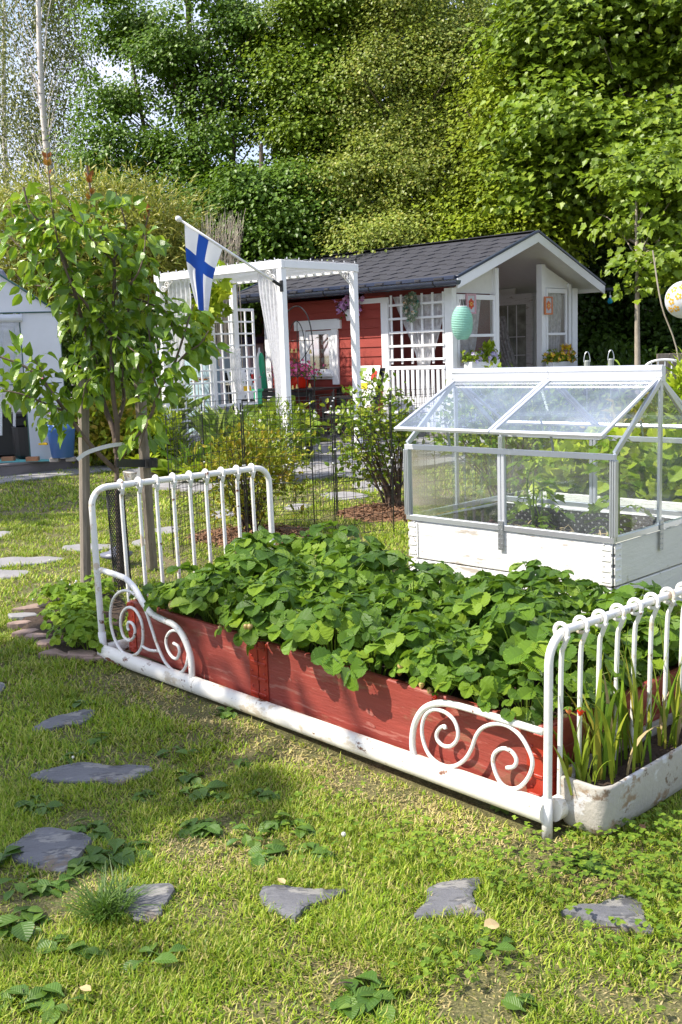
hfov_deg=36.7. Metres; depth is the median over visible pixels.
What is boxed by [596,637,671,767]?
gladiolus
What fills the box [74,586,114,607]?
wild strawberry plant
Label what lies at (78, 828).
plantain weed
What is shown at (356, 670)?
strawberry plant
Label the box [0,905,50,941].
plant
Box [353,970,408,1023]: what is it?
plantain weed
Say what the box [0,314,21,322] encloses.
rolled door
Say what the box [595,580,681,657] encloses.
strawberry plant
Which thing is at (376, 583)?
strawberry plant
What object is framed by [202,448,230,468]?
ornamental grass
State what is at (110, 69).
sky
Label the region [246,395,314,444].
leafy plant
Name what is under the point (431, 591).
strawberry plant
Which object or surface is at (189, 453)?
iris plant
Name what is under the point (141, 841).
plantain weed
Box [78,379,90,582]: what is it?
wooden stake
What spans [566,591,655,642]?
strawberry plant
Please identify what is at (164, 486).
garden path
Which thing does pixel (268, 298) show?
lace curtain
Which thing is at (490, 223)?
bird cherry
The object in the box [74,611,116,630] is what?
wild strawberry plant
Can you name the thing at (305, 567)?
strawberry plant
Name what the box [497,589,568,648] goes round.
strawberry plant
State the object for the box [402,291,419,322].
wreath
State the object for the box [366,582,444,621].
strawberry plant
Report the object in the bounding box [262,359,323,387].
red flower pot
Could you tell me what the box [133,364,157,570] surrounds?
wooden stake
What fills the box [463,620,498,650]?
strawberry plant
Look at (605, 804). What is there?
concrete trough
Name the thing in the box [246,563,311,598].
strawberry plant
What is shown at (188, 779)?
plantain weed
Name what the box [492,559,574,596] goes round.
strawberry plant
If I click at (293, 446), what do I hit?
wire panel
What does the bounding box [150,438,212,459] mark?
leafy plant
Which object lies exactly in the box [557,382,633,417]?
maize plant
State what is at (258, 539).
strawberry plant
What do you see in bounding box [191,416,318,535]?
caged shrub
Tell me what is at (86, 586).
wild strawberry plant
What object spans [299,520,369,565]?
strawberry plant
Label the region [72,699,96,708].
plantain weed
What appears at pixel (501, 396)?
caged shrub
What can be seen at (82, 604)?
wild strawberry plant
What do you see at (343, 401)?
wire panel
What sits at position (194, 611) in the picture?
strawberry plant
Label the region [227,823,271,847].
plantain weed
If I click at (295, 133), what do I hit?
maple tree
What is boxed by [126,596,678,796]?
red planting box
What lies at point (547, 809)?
iron bed frame
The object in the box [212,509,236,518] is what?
stepping stone
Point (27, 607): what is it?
edging stone
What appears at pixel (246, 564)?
strawberry plant
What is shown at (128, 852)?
plantain weed
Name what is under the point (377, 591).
strawberry plant
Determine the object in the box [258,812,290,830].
plantain weed
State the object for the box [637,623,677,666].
strawberry plant
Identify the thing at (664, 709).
gladiolus
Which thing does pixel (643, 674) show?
strawberry plant
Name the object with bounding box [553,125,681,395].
maple tree
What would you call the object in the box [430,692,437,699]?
strawberry
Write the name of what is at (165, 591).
strawberry plant
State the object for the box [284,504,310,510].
stepping stone
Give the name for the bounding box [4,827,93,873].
stepping stone
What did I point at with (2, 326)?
white ladder rack
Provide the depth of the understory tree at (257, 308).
18.75 m
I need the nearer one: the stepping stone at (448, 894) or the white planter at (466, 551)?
the stepping stone at (448, 894)
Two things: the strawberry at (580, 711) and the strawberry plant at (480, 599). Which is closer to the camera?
the strawberry at (580, 711)
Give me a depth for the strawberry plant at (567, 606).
3.49 m
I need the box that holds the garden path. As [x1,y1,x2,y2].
[152,472,341,493]
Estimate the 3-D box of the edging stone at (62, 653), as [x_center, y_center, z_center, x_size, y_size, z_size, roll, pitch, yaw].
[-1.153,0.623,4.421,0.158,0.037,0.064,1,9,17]
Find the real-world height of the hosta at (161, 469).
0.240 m
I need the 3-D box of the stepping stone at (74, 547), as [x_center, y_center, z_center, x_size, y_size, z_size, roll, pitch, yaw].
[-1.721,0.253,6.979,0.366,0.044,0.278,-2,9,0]
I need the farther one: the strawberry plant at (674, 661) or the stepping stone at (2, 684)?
the stepping stone at (2, 684)
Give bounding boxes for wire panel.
[165,402,205,557]
[165,403,246,558]
[204,394,314,527]
[241,399,333,535]
[312,392,336,518]
[330,394,392,532]
[333,385,435,515]
[390,388,475,531]
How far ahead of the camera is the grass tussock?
2.35 m
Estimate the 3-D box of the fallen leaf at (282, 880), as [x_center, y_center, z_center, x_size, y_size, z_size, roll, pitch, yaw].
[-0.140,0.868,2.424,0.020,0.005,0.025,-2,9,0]
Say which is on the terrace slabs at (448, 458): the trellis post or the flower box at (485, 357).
the trellis post
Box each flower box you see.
[460,339,500,367]
[541,344,577,366]
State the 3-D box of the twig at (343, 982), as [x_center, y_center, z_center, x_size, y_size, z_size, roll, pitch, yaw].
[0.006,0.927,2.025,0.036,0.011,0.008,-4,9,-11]
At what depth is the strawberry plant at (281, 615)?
3.45 m
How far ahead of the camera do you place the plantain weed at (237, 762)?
3.17 m
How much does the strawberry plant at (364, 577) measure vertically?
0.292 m
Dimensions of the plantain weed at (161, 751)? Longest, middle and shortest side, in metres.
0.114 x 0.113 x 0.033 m
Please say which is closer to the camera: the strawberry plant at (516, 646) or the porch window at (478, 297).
the strawberry plant at (516, 646)
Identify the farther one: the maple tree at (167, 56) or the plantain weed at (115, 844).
the maple tree at (167, 56)
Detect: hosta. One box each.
[125,452,159,468]
[151,456,189,476]
[172,462,210,481]
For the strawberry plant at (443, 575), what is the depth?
3.84 m
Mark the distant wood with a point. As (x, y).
(407, 100)
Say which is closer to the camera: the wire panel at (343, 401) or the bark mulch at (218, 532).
the bark mulch at (218, 532)
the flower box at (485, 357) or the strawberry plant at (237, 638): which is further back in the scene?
the flower box at (485, 357)
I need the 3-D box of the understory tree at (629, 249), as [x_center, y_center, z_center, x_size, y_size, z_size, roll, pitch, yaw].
[6.122,-4.766,20.295,4.108,5.379,4.477,2,10,26]
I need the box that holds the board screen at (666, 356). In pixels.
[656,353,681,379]
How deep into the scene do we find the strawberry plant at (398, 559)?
4.03 m
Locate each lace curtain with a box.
[167,279,190,382]
[229,348,243,393]
[257,269,282,415]
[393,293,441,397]
[459,299,480,365]
[499,316,517,367]
[548,293,561,353]
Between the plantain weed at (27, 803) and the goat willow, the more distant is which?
the goat willow
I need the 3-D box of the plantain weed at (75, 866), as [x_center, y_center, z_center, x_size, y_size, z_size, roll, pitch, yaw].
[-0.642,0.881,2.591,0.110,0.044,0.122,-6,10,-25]
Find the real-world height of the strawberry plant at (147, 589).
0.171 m
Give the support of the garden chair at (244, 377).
on the terrace slabs at (448, 458)
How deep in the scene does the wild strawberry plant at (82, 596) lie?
4.95 m
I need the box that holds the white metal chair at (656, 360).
[640,359,675,408]
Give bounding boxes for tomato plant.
[487,456,575,534]
[510,486,557,528]
[565,437,656,534]
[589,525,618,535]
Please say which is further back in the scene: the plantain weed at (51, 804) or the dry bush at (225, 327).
the dry bush at (225, 327)
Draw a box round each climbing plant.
[189,298,223,344]
[191,259,236,329]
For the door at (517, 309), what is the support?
in the red cottage
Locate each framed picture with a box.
[466,294,475,313]
[544,296,552,314]
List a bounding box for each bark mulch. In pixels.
[184,523,308,546]
[337,499,448,522]
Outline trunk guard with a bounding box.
[105,481,131,589]
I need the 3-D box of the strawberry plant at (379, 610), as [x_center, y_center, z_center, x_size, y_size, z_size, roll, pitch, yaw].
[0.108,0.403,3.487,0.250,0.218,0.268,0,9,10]
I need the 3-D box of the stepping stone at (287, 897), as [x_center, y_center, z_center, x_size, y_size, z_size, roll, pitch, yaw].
[-0.103,0.905,2.406,0.163,0.044,0.179,7,12,44]
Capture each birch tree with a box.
[0,0,77,265]
[0,0,114,397]
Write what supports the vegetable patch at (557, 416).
on the ground at (482, 1014)
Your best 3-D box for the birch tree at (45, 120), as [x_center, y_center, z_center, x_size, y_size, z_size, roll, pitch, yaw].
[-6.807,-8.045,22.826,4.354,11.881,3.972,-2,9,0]
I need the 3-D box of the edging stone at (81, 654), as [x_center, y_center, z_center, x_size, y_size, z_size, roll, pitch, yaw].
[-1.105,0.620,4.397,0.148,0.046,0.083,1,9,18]
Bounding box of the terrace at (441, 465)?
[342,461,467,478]
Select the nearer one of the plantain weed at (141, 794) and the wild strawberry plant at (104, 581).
the plantain weed at (141, 794)
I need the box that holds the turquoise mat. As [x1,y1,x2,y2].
[0,459,49,462]
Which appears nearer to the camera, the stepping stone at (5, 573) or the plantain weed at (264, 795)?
the plantain weed at (264, 795)
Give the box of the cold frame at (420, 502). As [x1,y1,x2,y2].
[394,365,681,550]
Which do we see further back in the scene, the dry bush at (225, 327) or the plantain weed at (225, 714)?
the dry bush at (225, 327)
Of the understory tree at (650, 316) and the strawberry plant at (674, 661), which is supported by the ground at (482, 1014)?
the understory tree at (650, 316)
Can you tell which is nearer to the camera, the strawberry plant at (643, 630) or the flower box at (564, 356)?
the strawberry plant at (643, 630)
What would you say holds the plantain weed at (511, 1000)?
on the ground at (482, 1014)
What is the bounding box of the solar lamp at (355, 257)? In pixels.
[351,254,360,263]
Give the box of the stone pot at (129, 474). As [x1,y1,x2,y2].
[123,468,157,480]
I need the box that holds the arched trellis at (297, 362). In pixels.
[288,306,323,413]
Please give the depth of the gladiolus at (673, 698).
3.02 m
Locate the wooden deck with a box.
[0,455,78,475]
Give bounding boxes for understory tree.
[4,184,241,356]
[146,193,295,360]
[558,202,651,387]
[572,190,671,395]
[577,239,681,396]
[582,201,667,390]
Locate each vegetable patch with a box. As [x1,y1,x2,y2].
[429,382,655,489]
[575,384,678,436]
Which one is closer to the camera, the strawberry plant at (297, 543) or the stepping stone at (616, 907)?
the stepping stone at (616, 907)
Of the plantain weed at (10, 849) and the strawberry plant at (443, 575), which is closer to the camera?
the plantain weed at (10, 849)
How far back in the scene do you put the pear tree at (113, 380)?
5.39 m
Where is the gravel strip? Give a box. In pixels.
[0,465,130,483]
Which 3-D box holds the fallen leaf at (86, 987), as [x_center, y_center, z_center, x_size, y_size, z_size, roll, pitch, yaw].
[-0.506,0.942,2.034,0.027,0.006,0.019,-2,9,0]
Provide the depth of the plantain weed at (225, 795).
2.94 m
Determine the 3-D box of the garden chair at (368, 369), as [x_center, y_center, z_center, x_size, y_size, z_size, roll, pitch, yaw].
[0.171,-1.493,14.322,0.744,1.055,0.624,-7,10,-30]
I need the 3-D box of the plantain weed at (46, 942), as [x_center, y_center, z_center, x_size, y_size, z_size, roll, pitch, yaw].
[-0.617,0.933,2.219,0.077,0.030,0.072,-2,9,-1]
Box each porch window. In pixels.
[456,294,495,367]
[546,288,566,352]
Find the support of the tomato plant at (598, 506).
on the white planter at (466, 551)
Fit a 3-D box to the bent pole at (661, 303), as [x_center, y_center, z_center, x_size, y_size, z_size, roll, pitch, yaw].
[3.004,-1.363,9.520,0.278,2.072,0.014,-2,9,0]
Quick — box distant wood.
[25,0,678,392]
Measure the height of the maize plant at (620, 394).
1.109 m
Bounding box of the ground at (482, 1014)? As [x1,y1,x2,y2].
[0,388,681,1023]
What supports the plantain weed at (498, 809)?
on the ground at (482, 1014)
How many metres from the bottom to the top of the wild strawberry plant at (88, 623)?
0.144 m
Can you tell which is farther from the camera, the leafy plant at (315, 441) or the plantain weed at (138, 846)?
the leafy plant at (315, 441)
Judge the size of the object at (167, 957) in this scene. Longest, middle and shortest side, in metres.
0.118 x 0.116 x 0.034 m
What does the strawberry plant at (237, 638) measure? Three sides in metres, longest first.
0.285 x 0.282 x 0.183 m
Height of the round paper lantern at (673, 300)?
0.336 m
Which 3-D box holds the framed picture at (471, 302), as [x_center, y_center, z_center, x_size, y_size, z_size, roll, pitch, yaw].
[1.789,-2.864,14.161,0.024,0.270,0.224,6,12,41]
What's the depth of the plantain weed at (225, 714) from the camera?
3.63 m
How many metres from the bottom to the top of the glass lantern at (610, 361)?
1.198 m
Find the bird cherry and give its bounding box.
[403,13,607,267]
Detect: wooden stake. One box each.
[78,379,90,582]
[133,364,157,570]
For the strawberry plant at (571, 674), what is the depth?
2.83 m
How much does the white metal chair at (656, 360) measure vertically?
1.054 m
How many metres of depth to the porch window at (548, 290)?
16.02 m
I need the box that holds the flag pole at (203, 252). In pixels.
[175,216,282,310]
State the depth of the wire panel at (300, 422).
7.50 m
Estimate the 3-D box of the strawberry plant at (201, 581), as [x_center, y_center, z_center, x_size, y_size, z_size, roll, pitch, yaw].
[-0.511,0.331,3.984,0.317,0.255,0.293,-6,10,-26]
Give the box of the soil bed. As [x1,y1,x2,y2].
[21,590,127,664]
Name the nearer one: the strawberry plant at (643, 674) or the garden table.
the strawberry plant at (643, 674)
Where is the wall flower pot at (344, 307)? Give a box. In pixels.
[334,295,364,320]
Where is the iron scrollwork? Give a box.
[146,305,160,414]
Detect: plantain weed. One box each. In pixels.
[0,845,23,866]
[0,872,37,900]
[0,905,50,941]
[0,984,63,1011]
[14,794,46,815]
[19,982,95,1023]
[21,874,73,899]
[26,800,62,818]
[35,934,71,953]
[59,750,91,763]
[59,940,111,959]
[67,817,92,832]
[67,845,108,875]
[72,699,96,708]
[79,839,126,872]
[85,732,108,745]
[85,820,113,842]
[87,842,153,866]
[105,838,150,857]
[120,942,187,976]
[124,841,146,850]
[131,789,156,803]
[155,746,199,757]
[172,769,203,785]
[174,818,212,838]
[177,780,227,801]
[188,818,222,837]
[208,790,230,799]
[214,706,238,718]
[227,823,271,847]
[233,758,254,770]
[242,788,280,801]
[247,838,286,871]
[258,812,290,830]
[278,818,318,841]
[290,842,336,862]
[329,979,373,1019]
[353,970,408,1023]
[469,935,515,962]
[490,805,509,813]
[502,991,537,1011]
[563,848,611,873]
[592,869,610,876]
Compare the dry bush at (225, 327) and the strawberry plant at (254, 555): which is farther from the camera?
the dry bush at (225, 327)
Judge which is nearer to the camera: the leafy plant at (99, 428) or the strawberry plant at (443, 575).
the strawberry plant at (443, 575)
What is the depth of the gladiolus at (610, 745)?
2.70 m
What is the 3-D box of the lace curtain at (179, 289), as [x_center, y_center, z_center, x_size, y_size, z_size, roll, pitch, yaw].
[-1.975,-2.127,12.465,0.603,1.388,0.073,6,12,41]
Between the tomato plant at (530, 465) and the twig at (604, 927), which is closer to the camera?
the twig at (604, 927)
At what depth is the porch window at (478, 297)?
14.45 m
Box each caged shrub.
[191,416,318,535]
[307,368,438,507]
[424,357,586,502]
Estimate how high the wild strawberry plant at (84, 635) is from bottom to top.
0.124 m
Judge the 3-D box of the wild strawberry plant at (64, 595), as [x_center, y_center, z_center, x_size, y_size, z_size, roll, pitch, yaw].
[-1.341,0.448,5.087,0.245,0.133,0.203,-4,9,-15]
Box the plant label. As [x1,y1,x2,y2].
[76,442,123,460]
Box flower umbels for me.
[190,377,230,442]
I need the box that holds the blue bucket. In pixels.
[24,397,94,461]
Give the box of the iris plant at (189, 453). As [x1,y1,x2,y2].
[157,437,214,472]
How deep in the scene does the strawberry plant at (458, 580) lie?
3.90 m
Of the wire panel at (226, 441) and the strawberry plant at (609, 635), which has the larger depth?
the wire panel at (226, 441)
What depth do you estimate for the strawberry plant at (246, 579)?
3.87 m
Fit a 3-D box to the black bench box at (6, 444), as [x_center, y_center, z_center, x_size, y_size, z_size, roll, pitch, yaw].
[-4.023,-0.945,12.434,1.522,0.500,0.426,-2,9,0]
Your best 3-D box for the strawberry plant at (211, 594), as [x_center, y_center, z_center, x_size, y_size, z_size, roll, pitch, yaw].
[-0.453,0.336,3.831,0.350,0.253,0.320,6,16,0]
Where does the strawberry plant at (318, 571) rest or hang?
on the red planting box at (382, 707)
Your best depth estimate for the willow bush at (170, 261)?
14.19 m
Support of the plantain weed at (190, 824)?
on the ground at (482, 1014)
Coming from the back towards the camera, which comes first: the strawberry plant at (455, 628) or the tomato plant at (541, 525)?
the tomato plant at (541, 525)
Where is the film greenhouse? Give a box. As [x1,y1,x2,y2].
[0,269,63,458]
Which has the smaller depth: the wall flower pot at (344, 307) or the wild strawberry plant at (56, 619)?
the wild strawberry plant at (56, 619)
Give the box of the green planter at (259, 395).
[252,389,263,404]
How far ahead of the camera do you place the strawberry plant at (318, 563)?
4.22 m
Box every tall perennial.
[630,374,680,435]
[663,346,681,424]
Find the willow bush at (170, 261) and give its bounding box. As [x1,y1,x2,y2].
[0,142,222,356]
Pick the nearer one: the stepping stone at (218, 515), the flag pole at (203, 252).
the stepping stone at (218, 515)
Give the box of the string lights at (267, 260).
[160,257,354,273]
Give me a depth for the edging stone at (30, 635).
4.70 m
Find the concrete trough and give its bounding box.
[561,713,681,835]
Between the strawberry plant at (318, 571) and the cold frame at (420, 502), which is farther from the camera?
the cold frame at (420, 502)
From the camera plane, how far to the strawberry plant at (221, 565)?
4.39 m
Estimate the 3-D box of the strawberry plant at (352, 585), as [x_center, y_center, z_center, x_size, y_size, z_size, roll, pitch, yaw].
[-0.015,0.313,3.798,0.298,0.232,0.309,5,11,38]
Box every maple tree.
[35,0,314,214]
[137,142,380,399]
[184,0,442,219]
[449,0,681,250]
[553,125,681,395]
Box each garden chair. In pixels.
[222,369,270,416]
[319,366,385,442]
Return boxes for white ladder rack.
[0,313,15,434]
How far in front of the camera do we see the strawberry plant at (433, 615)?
3.43 m
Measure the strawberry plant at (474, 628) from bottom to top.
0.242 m
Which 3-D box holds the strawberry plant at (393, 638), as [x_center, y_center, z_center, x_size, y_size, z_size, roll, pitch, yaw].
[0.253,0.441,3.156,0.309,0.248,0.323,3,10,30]
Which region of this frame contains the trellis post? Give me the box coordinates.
[210,324,218,416]
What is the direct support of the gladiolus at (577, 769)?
in the concrete trough
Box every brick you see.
[1,456,15,460]
[26,456,39,461]
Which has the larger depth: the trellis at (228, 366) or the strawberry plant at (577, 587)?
the trellis at (228, 366)
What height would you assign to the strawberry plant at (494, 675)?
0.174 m
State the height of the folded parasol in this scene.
1.040 m
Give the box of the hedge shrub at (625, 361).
[549,335,680,420]
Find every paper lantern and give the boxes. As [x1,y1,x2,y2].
[451,295,472,339]
[665,281,681,317]
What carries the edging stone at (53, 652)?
on the ground at (482, 1014)
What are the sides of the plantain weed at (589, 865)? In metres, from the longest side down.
0.130 x 0.105 x 0.039 m
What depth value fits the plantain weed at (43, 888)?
2.47 m
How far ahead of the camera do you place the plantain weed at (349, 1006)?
1.99 m
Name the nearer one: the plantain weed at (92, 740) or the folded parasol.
the plantain weed at (92, 740)
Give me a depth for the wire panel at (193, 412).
6.78 m
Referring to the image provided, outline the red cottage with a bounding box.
[224,230,613,437]
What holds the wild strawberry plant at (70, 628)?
on the soil bed
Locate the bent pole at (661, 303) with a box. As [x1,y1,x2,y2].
[652,250,679,388]
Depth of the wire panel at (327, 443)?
7.78 m
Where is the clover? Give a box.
[32,559,681,1011]
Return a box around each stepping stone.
[0,531,8,537]
[0,556,62,568]
[0,569,28,579]
[0,682,5,692]
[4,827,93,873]
[28,762,152,786]
[32,709,95,731]
[62,544,110,551]
[118,883,175,924]
[132,539,156,545]
[155,526,179,533]
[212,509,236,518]
[259,884,345,923]
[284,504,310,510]
[321,491,367,499]
[352,481,394,492]
[413,877,485,922]
[560,895,654,936]
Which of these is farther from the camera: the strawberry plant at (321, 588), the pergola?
the pergola
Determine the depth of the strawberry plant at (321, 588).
3.70 m
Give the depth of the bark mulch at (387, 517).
7.90 m
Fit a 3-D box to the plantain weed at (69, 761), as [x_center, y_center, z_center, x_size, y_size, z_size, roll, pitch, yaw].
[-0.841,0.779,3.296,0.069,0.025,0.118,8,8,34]
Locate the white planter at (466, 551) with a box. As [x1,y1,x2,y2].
[408,501,681,623]
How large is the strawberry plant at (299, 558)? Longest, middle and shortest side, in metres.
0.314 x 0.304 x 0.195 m
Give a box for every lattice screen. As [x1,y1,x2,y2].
[165,308,213,446]
[214,309,257,406]
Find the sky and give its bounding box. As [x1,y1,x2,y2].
[0,0,671,298]
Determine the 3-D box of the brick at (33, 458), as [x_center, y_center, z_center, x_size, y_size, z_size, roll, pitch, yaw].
[-3.495,-0.602,11.670,0.140,0.050,0.080,-2,9,0]
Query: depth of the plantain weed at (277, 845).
2.60 m
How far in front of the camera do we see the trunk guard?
5.62 m
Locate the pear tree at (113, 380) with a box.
[0,150,231,588]
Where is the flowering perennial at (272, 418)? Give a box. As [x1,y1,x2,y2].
[235,393,323,476]
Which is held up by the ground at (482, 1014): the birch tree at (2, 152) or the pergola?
the birch tree at (2, 152)
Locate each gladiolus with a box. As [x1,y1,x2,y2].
[530,674,601,779]
[534,631,660,783]
[553,726,610,794]
[566,665,629,765]
[583,659,653,750]
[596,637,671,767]
[613,622,681,734]
[645,651,681,748]
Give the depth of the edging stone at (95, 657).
4.34 m
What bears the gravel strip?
on the ground at (482, 1014)
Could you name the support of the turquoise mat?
on the wooden deck
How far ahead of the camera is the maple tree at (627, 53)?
15.79 m
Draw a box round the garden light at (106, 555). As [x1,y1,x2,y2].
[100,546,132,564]
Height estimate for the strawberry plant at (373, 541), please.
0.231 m
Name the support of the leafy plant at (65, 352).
on the ground at (482, 1014)
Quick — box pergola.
[154,259,362,464]
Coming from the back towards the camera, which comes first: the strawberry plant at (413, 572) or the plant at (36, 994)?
the strawberry plant at (413, 572)
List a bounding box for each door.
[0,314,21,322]
[499,293,532,412]
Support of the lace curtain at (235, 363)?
hanging from the pergola
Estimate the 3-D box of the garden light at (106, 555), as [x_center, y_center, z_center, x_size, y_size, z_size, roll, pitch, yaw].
[-1.380,0.280,6.329,0.200,0.147,0.200,-2,9,0]
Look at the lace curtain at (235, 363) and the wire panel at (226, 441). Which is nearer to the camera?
the wire panel at (226, 441)
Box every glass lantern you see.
[584,352,589,428]
[607,350,613,420]
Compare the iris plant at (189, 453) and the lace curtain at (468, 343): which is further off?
the lace curtain at (468, 343)
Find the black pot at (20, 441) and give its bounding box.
[11,425,29,458]
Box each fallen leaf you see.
[79,984,90,990]
[278,878,285,883]
[484,918,498,928]
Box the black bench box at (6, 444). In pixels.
[0,412,26,455]
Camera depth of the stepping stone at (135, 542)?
7.08 m
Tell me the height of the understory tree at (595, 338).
5.191 m
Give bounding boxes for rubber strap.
[117,457,157,467]
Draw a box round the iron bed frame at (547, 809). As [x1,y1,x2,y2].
[89,463,681,839]
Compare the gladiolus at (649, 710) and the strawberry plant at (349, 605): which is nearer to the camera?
the gladiolus at (649, 710)
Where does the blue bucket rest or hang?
on the wooden deck
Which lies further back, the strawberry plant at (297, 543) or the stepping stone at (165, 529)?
the stepping stone at (165, 529)
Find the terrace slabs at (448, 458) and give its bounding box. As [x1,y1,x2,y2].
[189,431,569,478]
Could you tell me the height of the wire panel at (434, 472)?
1.010 m
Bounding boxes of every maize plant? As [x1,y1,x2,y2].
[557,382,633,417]
[580,359,639,420]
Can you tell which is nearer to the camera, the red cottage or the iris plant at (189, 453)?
the iris plant at (189, 453)
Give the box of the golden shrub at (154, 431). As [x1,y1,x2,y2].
[137,405,182,458]
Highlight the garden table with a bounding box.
[262,387,344,434]
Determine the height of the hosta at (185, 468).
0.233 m
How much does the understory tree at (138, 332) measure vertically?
4.393 m
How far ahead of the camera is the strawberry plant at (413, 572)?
4.02 m
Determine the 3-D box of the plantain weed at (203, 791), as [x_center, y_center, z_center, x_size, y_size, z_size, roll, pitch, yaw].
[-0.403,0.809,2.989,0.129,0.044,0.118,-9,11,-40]
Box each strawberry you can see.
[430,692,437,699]
[564,706,573,714]
[575,707,584,715]
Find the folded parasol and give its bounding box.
[256,348,267,396]
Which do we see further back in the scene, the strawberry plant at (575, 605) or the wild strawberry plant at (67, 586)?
the wild strawberry plant at (67, 586)
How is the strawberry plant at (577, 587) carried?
on the red planting box at (382, 707)
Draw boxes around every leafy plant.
[61,276,159,446]
[71,392,159,465]
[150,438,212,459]
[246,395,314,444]
[254,406,331,458]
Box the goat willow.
[285,0,516,260]
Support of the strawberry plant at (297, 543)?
on the red planting box at (382, 707)
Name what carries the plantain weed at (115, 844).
on the ground at (482, 1014)
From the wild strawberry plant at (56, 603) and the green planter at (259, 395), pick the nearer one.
the wild strawberry plant at (56, 603)
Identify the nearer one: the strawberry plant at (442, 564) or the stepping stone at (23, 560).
the strawberry plant at (442, 564)
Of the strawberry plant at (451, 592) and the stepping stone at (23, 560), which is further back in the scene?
the stepping stone at (23, 560)
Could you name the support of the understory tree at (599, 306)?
on the ground at (482, 1014)
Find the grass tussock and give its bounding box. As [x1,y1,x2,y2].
[44,857,159,931]
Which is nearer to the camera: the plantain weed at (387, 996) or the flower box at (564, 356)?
the plantain weed at (387, 996)
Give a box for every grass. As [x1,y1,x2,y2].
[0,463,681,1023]
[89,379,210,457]
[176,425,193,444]
[183,402,266,459]
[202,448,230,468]
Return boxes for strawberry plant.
[29,580,71,604]
[36,598,72,618]
[40,604,80,630]
[45,591,87,609]
[46,617,95,647]
[47,579,82,596]
[49,612,106,643]
[55,603,86,617]
[58,601,96,626]
[59,582,102,601]
[63,614,118,641]
[63,625,112,652]
[69,591,109,614]
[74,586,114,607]
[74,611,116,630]
[84,574,117,590]
[86,577,114,590]
[129,582,178,612]
[143,561,221,617]
[168,563,238,623]
[170,569,250,628]
[192,608,219,616]
[200,557,233,570]
[205,550,261,588]
[214,592,288,646]
[216,571,281,612]
[219,525,281,571]
[224,577,306,645]
[230,546,313,577]
[232,551,281,578]
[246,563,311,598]
[246,599,338,655]
[254,539,294,557]
[275,530,327,556]
[278,546,303,561]
[279,563,310,571]
[281,592,383,675]
[286,579,348,605]
[294,554,323,566]
[294,560,323,571]
[298,564,371,605]
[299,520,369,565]
[302,566,344,593]
[312,544,391,594]
[330,536,388,565]
[333,593,385,647]
[333,600,395,658]
[336,625,411,690]
[346,587,400,618]
[351,548,426,587]
[364,614,456,693]
[365,565,416,592]
[365,606,441,677]
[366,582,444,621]
[368,576,410,610]
[387,573,443,610]
[392,618,487,682]
[400,630,485,695]
[405,599,474,633]
[409,567,465,600]
[413,560,463,590]
[432,574,508,632]
[435,659,535,712]
[442,569,494,591]
[452,574,539,624]
[452,575,496,608]
[453,641,518,679]
[457,581,491,619]
[462,601,586,686]
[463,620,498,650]
[467,600,539,654]
[474,663,572,729]
[491,580,580,617]
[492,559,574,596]
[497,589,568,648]
[498,609,597,683]
[513,633,629,711]
[525,569,608,612]
[541,599,587,617]
[543,622,644,690]
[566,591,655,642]
[575,582,615,614]
[584,644,654,687]
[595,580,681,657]
[620,613,679,675]
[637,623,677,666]
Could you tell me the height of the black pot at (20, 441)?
0.380 m
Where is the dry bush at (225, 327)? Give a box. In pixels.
[181,209,246,367]
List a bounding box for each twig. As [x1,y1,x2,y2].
[335,981,352,985]
[592,926,617,929]
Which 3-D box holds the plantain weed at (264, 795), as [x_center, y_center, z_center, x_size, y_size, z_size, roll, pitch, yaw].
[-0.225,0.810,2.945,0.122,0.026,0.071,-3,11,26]
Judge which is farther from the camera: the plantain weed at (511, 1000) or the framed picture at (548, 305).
the framed picture at (548, 305)
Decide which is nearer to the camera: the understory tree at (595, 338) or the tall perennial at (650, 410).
the tall perennial at (650, 410)
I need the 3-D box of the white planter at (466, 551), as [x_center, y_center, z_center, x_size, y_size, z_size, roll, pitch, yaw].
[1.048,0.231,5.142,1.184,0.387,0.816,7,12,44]
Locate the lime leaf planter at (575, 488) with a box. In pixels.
[523,412,681,516]
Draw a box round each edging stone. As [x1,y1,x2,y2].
[7,620,31,629]
[8,612,36,620]
[11,628,38,637]
[12,603,47,612]
[25,633,51,640]
[36,639,49,647]
[38,648,59,658]
[58,651,67,658]
[67,649,96,661]
[83,652,106,663]
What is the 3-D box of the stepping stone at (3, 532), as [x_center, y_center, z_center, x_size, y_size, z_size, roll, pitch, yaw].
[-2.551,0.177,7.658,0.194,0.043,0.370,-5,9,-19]

